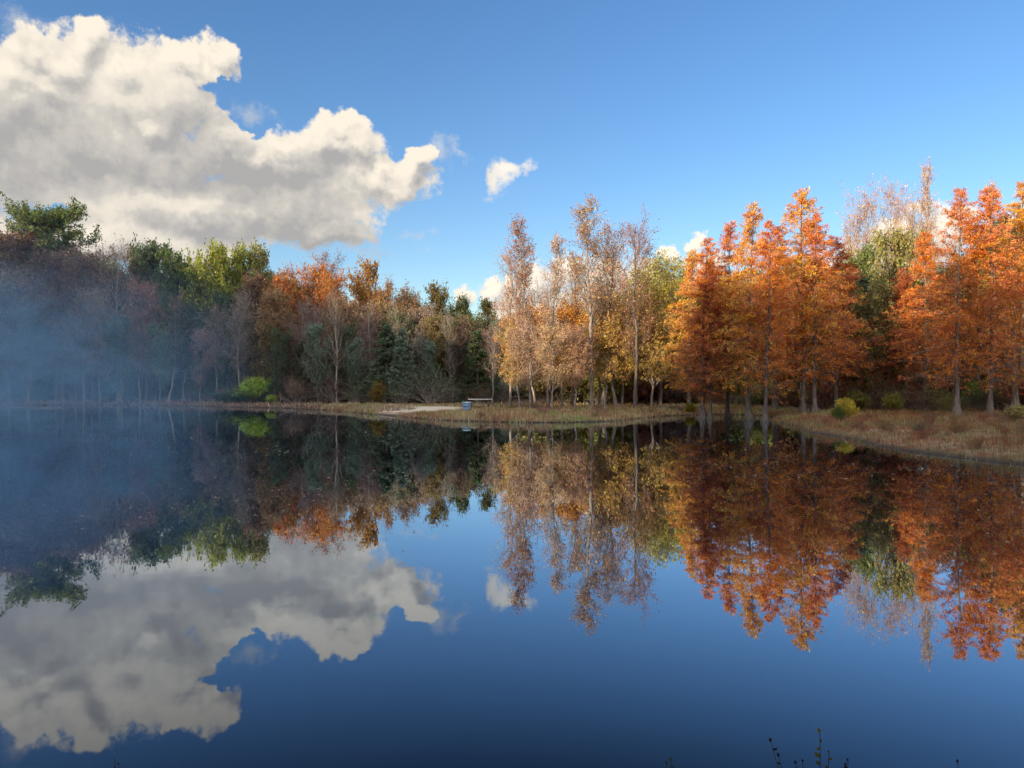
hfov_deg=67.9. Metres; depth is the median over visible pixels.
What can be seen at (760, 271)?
oak tree
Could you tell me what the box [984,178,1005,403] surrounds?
sweetgum tree
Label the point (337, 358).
bare tree
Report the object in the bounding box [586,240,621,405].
bare tree
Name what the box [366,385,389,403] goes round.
bush
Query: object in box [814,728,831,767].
weed
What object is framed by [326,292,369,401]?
oak tree
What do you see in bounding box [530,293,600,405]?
broadleaf tree
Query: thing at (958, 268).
bald cypress
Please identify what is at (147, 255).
oak tree
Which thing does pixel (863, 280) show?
oak tree
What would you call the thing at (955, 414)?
brush shrub
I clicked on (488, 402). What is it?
picnic table
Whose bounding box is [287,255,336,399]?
broadleaf tree
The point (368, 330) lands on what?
bare tree
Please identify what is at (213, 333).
bare tree
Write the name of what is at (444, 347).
oak tree
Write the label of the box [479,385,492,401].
bush
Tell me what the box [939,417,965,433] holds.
brush shrub
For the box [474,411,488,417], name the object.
brush shrub
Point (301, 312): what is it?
bare tree
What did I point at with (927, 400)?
brush shrub
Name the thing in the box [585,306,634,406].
broadleaf tree
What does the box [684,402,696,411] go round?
bush
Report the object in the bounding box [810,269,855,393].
oak tree
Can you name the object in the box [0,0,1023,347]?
sky
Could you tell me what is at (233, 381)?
bush
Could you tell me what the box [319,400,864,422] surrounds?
bank grass
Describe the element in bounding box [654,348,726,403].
bush
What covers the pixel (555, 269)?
sweetgum tree
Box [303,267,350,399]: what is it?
broadleaf tree
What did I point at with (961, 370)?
bald cypress
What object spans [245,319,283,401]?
oak tree
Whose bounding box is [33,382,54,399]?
bush
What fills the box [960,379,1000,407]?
bush
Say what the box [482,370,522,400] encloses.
brush shrub
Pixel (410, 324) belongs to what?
oak tree
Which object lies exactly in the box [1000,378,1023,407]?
bush
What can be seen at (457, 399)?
brush shrub
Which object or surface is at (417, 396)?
bush
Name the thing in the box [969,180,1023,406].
bald cypress
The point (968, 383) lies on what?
bush
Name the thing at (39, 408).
fallen log
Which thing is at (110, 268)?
oak tree
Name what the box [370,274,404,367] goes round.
broadleaf tree
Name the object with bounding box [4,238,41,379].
oak tree
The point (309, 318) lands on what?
bare tree
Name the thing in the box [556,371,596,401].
bush
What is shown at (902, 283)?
bald cypress
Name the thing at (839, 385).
bush
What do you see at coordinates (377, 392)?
bush
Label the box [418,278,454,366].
oak tree
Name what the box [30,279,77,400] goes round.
broadleaf tree
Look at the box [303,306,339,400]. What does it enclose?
broadleaf tree
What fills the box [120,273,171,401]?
broadleaf tree
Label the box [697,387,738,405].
brush shrub
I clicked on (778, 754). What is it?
weed
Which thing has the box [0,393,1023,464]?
ground
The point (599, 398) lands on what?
broadleaf tree
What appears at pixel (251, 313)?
broadleaf tree
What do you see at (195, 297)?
broadleaf tree
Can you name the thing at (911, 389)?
brush shrub
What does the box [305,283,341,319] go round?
oak tree
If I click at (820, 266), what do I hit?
bald cypress
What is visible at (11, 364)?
broadleaf tree
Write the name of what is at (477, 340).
cedar tree
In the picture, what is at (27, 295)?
bare tree
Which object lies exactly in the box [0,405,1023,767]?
water
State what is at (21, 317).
oak tree
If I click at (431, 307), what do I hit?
bare tree
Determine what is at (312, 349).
oak tree
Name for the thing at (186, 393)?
brush shrub
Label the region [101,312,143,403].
oak tree
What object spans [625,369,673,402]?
bush
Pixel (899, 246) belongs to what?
oak tree
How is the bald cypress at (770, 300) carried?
in the water
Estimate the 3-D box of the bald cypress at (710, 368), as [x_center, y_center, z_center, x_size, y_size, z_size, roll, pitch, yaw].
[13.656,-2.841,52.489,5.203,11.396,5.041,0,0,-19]
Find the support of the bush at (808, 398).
on the ground at (904, 447)
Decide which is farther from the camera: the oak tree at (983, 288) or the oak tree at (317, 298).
the oak tree at (317, 298)
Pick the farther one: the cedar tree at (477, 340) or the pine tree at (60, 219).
the pine tree at (60, 219)
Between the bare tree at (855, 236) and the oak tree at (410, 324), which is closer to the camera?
the bare tree at (855, 236)
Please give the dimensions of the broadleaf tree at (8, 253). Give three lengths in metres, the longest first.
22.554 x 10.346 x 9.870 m
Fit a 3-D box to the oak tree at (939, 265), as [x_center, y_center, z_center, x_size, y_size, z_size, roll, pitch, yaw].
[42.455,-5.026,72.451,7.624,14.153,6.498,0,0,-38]
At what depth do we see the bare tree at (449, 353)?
78.98 m
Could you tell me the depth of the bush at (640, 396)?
73.25 m
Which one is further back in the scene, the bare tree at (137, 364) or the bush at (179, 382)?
the bush at (179, 382)
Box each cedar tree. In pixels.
[355,321,423,402]
[381,327,424,400]
[455,329,503,398]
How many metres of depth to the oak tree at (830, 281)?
76.67 m
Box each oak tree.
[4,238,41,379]
[5,298,58,402]
[35,243,117,399]
[42,250,113,369]
[53,318,96,402]
[70,253,120,341]
[97,268,142,396]
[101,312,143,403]
[125,232,186,366]
[140,321,176,401]
[149,239,207,399]
[167,299,212,400]
[178,237,237,400]
[198,288,243,400]
[204,237,256,399]
[207,309,249,389]
[226,280,268,399]
[232,239,273,339]
[245,283,298,385]
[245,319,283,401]
[261,271,291,288]
[261,271,302,353]
[265,325,293,401]
[287,335,319,401]
[302,320,333,402]
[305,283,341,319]
[325,318,360,401]
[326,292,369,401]
[340,336,366,393]
[344,254,381,396]
[355,296,398,380]
[385,310,417,374]
[390,294,430,315]
[395,303,435,398]
[398,297,428,381]
[417,311,459,381]
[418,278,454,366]
[418,337,439,395]
[440,327,449,379]
[444,337,471,387]
[446,290,471,397]
[453,309,489,400]
[473,296,498,385]
[482,319,509,400]
[490,327,520,391]
[681,289,732,366]
[729,291,768,355]
[737,267,766,280]
[738,266,807,403]
[780,264,837,404]
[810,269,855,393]
[812,258,866,373]
[816,276,838,394]
[829,269,900,389]
[836,237,888,405]
[844,277,903,408]
[866,222,927,393]
[880,280,935,404]
[900,260,935,388]
[920,265,975,394]
[928,260,967,395]
[945,229,1019,406]
[959,255,1021,401]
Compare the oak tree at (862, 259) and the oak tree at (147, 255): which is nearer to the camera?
the oak tree at (862, 259)
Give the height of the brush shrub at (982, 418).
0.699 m
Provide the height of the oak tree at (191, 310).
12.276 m
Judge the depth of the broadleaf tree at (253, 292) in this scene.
88.10 m
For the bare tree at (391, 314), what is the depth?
80.95 m
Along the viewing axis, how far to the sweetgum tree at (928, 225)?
61.94 m
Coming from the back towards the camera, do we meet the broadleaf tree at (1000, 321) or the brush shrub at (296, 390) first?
the brush shrub at (296, 390)
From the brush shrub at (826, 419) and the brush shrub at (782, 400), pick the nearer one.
the brush shrub at (826, 419)
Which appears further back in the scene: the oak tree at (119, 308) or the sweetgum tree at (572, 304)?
the oak tree at (119, 308)
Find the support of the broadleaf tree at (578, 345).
on the ground at (904, 447)
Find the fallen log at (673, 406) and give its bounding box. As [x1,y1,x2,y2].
[655,405,699,408]
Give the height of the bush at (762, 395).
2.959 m
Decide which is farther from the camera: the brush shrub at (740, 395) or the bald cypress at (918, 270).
the brush shrub at (740, 395)
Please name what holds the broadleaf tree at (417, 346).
on the ground at (904, 447)
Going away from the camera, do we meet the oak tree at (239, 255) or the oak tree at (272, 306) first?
the oak tree at (272, 306)
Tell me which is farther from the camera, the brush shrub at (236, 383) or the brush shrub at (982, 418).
the brush shrub at (236, 383)
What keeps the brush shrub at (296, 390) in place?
on the ground at (904, 447)
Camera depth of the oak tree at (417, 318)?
82.52 m
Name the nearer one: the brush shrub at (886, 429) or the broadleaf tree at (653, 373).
the brush shrub at (886, 429)
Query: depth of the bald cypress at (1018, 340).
45.40 m
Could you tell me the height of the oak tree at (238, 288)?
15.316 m
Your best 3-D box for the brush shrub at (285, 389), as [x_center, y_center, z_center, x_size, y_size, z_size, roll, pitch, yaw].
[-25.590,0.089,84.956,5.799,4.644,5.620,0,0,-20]
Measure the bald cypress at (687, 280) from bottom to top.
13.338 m
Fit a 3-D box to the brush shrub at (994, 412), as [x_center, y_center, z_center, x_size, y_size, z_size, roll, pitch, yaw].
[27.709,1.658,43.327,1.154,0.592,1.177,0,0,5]
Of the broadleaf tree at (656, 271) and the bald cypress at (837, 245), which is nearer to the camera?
the bald cypress at (837, 245)
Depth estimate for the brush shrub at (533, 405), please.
60.51 m
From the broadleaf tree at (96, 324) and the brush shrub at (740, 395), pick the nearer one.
the brush shrub at (740, 395)
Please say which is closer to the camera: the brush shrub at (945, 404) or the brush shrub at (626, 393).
the brush shrub at (945, 404)
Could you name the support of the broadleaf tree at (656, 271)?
on the ground at (904, 447)
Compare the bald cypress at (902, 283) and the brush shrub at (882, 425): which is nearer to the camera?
the brush shrub at (882, 425)
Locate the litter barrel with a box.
[462,402,470,410]
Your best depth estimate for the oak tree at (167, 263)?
92.13 m
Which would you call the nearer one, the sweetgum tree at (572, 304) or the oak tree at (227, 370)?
the sweetgum tree at (572, 304)
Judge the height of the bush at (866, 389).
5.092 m
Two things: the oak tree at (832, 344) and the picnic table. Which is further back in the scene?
the oak tree at (832, 344)
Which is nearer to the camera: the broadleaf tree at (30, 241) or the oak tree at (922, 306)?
the oak tree at (922, 306)
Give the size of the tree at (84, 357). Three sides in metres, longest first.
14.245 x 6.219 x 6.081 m
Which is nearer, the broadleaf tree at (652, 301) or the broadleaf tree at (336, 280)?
the broadleaf tree at (652, 301)
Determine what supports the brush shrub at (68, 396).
on the ground at (904, 447)
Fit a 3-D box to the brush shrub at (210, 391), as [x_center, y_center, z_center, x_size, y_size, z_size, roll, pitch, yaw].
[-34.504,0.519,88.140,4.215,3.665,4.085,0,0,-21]
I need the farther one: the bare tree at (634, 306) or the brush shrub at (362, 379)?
the brush shrub at (362, 379)
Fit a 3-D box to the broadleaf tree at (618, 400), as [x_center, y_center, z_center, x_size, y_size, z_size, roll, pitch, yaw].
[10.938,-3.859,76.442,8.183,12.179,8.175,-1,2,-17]
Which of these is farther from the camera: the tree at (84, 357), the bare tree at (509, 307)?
the tree at (84, 357)
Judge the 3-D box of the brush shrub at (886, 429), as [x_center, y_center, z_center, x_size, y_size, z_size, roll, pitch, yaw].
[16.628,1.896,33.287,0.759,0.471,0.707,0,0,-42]
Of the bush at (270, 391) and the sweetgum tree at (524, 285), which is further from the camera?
the bush at (270, 391)
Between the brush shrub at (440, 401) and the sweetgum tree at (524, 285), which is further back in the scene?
the brush shrub at (440, 401)
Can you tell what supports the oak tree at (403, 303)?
on the ground at (904, 447)
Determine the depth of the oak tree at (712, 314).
83.05 m
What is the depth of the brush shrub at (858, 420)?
37.13 m
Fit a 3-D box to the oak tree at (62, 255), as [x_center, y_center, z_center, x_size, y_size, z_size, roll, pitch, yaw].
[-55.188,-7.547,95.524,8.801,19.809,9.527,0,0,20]
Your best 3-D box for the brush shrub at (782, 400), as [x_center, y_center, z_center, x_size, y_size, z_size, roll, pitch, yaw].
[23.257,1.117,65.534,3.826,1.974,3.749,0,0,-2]
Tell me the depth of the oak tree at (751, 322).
78.17 m
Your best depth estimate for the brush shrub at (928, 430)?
30.75 m
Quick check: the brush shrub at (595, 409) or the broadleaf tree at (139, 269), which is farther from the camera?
the broadleaf tree at (139, 269)
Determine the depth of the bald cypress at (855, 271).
61.90 m
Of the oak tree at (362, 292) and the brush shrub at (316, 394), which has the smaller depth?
the brush shrub at (316, 394)
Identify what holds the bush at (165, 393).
on the ground at (904, 447)
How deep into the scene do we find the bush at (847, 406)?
43.76 m
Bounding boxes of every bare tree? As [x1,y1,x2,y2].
[4,266,52,400]
[80,233,155,401]
[121,300,151,404]
[153,290,192,400]
[194,303,235,402]
[215,285,253,401]
[279,292,321,401]
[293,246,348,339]
[293,300,326,400]
[321,285,349,402]
[348,301,387,401]
[386,301,417,402]
[415,301,439,396]
[437,305,464,402]
[476,318,505,402]
[489,233,537,405]
[579,218,652,406]
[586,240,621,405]
[601,201,659,407]
[836,175,894,389]
[836,197,873,393]
[862,173,918,390]
[900,196,943,392]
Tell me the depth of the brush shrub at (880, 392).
56.59 m
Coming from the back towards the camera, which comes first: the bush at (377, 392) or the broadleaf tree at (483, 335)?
the broadleaf tree at (483, 335)
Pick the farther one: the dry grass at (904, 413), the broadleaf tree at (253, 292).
the broadleaf tree at (253, 292)
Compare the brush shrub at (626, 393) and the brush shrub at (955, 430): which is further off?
the brush shrub at (626, 393)
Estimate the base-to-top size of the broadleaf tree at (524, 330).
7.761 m
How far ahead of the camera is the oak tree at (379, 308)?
83.95 m
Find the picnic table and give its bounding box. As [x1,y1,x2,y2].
[468,399,491,408]
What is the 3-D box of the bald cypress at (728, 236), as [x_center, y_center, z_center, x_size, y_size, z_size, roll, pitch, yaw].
[15.446,-4.387,54.458,7.193,14.727,6.784,0,0,-16]
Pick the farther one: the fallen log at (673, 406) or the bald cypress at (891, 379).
the bald cypress at (891, 379)
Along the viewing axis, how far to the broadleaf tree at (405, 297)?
89.93 m
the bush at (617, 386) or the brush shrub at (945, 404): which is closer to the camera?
the brush shrub at (945, 404)
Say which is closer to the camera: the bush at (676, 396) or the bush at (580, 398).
the bush at (676, 396)
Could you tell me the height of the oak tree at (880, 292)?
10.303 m
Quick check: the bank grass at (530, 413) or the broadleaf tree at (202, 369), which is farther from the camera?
the broadleaf tree at (202, 369)
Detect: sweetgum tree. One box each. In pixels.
[500,213,548,403]
[528,230,577,404]
[552,194,618,406]
[559,251,587,405]
[914,156,941,391]
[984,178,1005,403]
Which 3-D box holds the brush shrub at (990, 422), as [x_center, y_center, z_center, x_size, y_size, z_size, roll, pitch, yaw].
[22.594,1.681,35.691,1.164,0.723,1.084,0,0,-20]
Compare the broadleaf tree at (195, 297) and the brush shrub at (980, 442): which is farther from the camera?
the broadleaf tree at (195, 297)
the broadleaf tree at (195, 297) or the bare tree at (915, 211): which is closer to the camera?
the bare tree at (915, 211)
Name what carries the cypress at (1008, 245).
on the ground at (904, 447)
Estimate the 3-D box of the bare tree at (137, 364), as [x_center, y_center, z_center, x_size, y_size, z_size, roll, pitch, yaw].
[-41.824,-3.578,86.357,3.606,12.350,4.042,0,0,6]
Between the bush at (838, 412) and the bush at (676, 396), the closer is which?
the bush at (838, 412)
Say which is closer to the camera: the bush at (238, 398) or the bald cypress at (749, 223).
the bald cypress at (749, 223)
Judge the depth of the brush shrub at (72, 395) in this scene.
92.67 m
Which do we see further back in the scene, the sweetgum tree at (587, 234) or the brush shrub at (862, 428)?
the sweetgum tree at (587, 234)
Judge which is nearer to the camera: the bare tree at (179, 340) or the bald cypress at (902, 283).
the bald cypress at (902, 283)
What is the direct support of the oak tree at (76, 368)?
on the ground at (904, 447)
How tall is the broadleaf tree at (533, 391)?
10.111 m
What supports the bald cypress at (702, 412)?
in the water
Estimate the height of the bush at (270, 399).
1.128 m
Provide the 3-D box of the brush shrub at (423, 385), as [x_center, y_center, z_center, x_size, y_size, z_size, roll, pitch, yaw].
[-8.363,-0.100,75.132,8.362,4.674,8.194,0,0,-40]
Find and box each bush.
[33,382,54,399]
[49,369,97,399]
[150,383,177,400]
[153,367,201,399]
[209,388,229,402]
[210,357,261,392]
[222,384,253,402]
[230,376,278,402]
[247,359,298,398]
[261,382,279,402]
[265,394,276,402]
[292,356,329,394]
[336,382,353,401]
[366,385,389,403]
[369,375,387,402]
[410,387,425,403]
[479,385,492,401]
[512,350,541,398]
[512,353,582,402]
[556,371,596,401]
[577,368,632,403]
[594,353,637,400]
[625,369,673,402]
[627,391,648,403]
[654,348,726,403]
[659,378,697,404]
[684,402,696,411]
[708,343,773,403]
[751,383,788,405]
[770,367,812,401]
[791,383,833,405]
[817,372,864,398]
[827,405,845,420]
[829,397,860,418]
[839,385,876,410]
[846,367,902,402]
[880,388,906,410]
[900,363,964,397]
[912,382,954,410]
[944,368,985,399]
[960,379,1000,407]
[999,400,1023,420]
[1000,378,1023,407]
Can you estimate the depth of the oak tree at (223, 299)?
87.98 m
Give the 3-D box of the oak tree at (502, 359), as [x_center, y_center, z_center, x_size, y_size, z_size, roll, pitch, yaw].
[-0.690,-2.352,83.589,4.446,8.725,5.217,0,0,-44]
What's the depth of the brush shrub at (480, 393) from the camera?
77.89 m
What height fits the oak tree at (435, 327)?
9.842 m
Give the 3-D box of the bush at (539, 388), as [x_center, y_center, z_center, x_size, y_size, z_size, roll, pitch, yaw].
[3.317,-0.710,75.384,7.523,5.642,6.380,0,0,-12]
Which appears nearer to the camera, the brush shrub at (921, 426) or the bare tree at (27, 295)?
the brush shrub at (921, 426)
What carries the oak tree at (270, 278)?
on the ground at (904, 447)
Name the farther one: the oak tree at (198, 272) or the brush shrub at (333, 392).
the oak tree at (198, 272)
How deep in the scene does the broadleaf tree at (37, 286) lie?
94.17 m
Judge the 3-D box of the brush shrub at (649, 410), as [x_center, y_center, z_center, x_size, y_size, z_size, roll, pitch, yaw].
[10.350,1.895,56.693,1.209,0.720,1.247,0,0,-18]
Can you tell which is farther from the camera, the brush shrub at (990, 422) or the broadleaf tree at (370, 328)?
the broadleaf tree at (370, 328)
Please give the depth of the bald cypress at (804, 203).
51.19 m
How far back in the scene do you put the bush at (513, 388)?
89.56 m
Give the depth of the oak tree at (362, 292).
92.52 m
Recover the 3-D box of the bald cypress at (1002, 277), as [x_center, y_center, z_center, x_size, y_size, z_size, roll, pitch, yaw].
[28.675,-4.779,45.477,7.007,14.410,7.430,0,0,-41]
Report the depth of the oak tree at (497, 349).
82.08 m
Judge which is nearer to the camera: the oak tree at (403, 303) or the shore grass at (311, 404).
the shore grass at (311, 404)
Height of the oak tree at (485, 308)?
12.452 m
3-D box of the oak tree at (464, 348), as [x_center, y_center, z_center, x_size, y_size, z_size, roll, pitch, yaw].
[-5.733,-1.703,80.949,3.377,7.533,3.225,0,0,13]
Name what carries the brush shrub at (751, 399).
on the ground at (904, 447)
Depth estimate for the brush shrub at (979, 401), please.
52.11 m
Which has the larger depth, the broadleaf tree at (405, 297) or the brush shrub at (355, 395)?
the broadleaf tree at (405, 297)
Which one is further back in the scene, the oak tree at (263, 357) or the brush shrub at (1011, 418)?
the oak tree at (263, 357)
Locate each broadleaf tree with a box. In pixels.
[0,222,45,399]
[0,225,32,359]
[0,235,88,399]
[0,261,35,401]
[7,242,92,400]
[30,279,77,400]
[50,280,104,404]
[55,240,124,400]
[68,287,126,401]
[112,238,165,394]
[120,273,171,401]
[164,267,214,399]
[188,326,219,400]
[220,303,260,400]
[224,267,274,377]
[257,261,311,391]
[280,312,307,399]
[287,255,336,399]
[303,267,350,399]
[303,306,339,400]
[352,316,379,382]
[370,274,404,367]
[392,279,425,372]
[408,329,438,401]
[446,317,471,402]
[468,327,493,400]
[490,300,551,403]
[491,316,538,407]
[501,313,561,407]
[528,322,580,406]
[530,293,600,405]
[557,303,602,402]
[559,321,598,405]
[581,289,634,404]
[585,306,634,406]
[596,286,637,402]
[597,297,666,405]
[606,258,699,399]
[607,286,672,404]
[616,302,679,407]
[618,265,693,405]
[623,248,721,377]
[956,251,1010,382]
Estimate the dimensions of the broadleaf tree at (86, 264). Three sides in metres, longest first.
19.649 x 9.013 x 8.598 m
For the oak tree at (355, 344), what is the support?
on the ground at (904, 447)
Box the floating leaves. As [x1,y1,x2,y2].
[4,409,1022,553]
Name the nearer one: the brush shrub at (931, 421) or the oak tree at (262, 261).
the brush shrub at (931, 421)
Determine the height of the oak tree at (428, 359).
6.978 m
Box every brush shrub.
[41,370,95,399]
[60,388,80,399]
[175,389,190,400]
[177,371,228,400]
[197,376,230,401]
[230,368,265,401]
[259,371,303,402]
[269,373,314,402]
[303,381,331,401]
[309,371,362,402]
[332,361,388,402]
[343,380,369,402]
[377,373,399,402]
[383,379,418,403]
[385,361,475,403]
[427,377,460,402]
[446,374,480,401]
[466,385,492,401]
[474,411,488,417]
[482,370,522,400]
[527,401,540,407]
[589,407,604,412]
[612,388,632,402]
[645,406,657,412]
[650,384,669,402]
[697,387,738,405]
[731,385,769,405]
[740,395,759,406]
[763,389,799,406]
[785,396,799,406]
[796,383,849,409]
[818,415,837,424]
[848,373,915,409]
[849,385,881,408]
[849,414,865,425]
[849,421,863,427]
[856,424,869,430]
[875,418,897,428]
[882,424,897,430]
[896,382,949,410]
[901,381,931,410]
[907,416,931,432]
[911,430,930,438]
[917,428,931,434]
[920,414,938,426]
[928,393,962,410]
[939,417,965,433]
[943,409,962,419]
[947,420,976,431]
[960,379,1023,410]
[961,395,972,408]
[963,433,992,448]
[973,380,1023,410]
[974,412,991,421]
[980,413,1004,425]
[988,408,1001,417]
[997,428,1011,433]
[1002,411,1023,421]
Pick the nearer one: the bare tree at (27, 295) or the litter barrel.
the litter barrel
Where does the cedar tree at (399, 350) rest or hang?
on the ground at (904, 447)
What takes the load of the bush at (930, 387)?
on the ground at (904, 447)
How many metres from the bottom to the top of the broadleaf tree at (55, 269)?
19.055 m
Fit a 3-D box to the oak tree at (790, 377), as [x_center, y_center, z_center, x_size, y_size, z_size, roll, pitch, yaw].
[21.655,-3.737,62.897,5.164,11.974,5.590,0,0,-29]
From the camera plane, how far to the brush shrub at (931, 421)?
34.91 m
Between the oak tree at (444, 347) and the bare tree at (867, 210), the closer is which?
the bare tree at (867, 210)
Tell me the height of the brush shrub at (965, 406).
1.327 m
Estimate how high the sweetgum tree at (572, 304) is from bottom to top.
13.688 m
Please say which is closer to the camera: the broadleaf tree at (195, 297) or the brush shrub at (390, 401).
the brush shrub at (390, 401)
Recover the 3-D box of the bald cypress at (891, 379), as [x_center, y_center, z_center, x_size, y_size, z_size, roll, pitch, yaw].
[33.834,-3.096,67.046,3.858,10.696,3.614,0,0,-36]
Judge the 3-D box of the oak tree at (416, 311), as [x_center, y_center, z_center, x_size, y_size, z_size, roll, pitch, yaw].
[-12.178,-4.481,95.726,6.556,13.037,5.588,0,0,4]
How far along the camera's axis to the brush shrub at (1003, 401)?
52.22 m
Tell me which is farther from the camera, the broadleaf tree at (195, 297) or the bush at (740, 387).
the broadleaf tree at (195, 297)
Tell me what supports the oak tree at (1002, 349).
on the ground at (904, 447)
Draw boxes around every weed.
[769,738,803,767]
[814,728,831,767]
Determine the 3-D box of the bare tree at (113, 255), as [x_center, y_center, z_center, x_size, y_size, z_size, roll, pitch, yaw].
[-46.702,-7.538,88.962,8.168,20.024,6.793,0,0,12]
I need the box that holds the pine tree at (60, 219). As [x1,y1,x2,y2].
[0,191,101,376]
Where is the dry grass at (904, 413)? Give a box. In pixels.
[758,406,1023,464]
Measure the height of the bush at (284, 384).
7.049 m
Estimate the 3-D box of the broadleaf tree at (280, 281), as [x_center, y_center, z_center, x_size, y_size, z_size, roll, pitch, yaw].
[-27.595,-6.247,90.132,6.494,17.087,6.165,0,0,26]
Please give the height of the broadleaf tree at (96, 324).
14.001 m
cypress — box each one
[657,249,717,410]
[666,237,745,418]
[675,261,743,418]
[678,219,778,417]
[701,201,793,419]
[717,219,808,421]
[718,281,752,404]
[740,186,878,413]
[741,225,821,409]
[767,212,877,413]
[782,234,897,409]
[825,267,894,396]
[861,268,943,408]
[874,326,915,390]
[880,230,975,409]
[896,186,1020,415]
[924,186,1023,414]
[931,275,973,407]
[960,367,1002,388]
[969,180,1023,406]
[982,202,1023,405]
[1002,253,1023,368]
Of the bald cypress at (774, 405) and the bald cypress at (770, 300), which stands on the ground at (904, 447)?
the bald cypress at (774, 405)
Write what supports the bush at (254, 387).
on the ground at (904, 447)
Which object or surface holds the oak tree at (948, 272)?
on the ground at (904, 447)
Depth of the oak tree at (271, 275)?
107.39 m
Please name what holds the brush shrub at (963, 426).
on the ground at (904, 447)
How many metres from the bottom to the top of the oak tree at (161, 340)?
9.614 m
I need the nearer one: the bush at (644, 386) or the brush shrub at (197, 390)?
the bush at (644, 386)
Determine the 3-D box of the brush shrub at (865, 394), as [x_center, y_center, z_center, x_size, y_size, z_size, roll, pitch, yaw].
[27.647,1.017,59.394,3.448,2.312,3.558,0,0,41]
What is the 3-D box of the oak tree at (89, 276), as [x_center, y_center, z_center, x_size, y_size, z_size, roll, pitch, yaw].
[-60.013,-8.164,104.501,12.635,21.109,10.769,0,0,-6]
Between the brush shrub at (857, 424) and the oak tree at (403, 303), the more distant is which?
the oak tree at (403, 303)
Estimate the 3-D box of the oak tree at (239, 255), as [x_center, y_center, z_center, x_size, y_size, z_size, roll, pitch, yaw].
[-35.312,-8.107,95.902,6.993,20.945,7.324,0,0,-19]
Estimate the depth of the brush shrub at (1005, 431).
30.41 m
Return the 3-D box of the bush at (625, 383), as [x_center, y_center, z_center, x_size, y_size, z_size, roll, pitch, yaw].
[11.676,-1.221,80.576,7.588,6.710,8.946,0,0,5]
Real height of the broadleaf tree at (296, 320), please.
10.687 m
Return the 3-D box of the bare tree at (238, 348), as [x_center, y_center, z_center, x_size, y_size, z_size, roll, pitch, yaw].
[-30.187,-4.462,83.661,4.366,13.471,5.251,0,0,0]
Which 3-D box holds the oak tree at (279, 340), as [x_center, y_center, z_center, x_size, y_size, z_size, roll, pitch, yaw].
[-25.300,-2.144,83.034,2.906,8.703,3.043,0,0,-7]
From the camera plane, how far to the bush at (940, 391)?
54.81 m
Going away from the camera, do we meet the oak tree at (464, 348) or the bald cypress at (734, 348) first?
the bald cypress at (734, 348)
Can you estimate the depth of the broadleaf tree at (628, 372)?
61.77 m
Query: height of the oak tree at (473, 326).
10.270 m
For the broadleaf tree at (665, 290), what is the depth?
65.01 m
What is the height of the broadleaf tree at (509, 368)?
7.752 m
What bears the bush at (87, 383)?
on the ground at (904, 447)
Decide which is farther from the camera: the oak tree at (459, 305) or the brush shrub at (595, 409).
the oak tree at (459, 305)
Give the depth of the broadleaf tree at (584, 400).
75.83 m
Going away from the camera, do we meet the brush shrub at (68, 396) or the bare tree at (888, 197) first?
the bare tree at (888, 197)
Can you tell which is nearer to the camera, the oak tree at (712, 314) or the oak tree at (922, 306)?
the oak tree at (922, 306)
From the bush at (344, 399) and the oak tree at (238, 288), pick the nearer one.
the bush at (344, 399)
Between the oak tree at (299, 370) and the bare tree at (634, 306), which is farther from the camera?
the oak tree at (299, 370)
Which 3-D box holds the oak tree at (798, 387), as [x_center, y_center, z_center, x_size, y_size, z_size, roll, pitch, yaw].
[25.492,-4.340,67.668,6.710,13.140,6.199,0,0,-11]
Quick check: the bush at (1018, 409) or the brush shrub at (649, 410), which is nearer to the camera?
the bush at (1018, 409)
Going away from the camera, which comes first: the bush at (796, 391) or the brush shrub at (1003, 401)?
the brush shrub at (1003, 401)
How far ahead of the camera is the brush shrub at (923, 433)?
29.40 m
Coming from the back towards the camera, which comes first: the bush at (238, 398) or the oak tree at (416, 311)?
the oak tree at (416, 311)
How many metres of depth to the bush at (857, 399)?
55.52 m
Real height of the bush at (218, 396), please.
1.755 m
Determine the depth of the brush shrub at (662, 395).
74.11 m
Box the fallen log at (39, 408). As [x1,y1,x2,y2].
[14,408,57,408]
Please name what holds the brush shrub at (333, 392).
on the ground at (904, 447)
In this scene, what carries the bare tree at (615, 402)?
on the ground at (904, 447)
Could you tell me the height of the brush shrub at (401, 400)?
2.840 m
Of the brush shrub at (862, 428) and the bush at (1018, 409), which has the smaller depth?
the brush shrub at (862, 428)
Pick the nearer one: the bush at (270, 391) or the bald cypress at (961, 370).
the bald cypress at (961, 370)
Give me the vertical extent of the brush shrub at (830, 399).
2.430 m
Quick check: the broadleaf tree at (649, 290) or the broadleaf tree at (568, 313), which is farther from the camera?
the broadleaf tree at (649, 290)
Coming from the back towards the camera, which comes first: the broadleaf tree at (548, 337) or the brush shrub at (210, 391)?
the brush shrub at (210, 391)
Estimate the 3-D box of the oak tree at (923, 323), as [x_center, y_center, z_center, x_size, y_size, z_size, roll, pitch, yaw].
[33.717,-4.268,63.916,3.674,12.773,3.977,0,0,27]
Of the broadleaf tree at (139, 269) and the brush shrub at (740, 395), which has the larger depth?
the broadleaf tree at (139, 269)
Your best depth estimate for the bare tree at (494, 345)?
77.05 m
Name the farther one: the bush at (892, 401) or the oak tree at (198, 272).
the oak tree at (198, 272)
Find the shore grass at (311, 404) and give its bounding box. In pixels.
[0,397,419,413]
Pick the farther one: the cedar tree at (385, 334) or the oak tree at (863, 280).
the cedar tree at (385, 334)
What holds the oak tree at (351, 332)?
on the ground at (904, 447)
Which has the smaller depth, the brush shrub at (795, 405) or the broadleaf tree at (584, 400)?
the brush shrub at (795, 405)
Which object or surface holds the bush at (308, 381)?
on the ground at (904, 447)
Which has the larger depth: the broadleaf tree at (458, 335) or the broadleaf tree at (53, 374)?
the broadleaf tree at (53, 374)

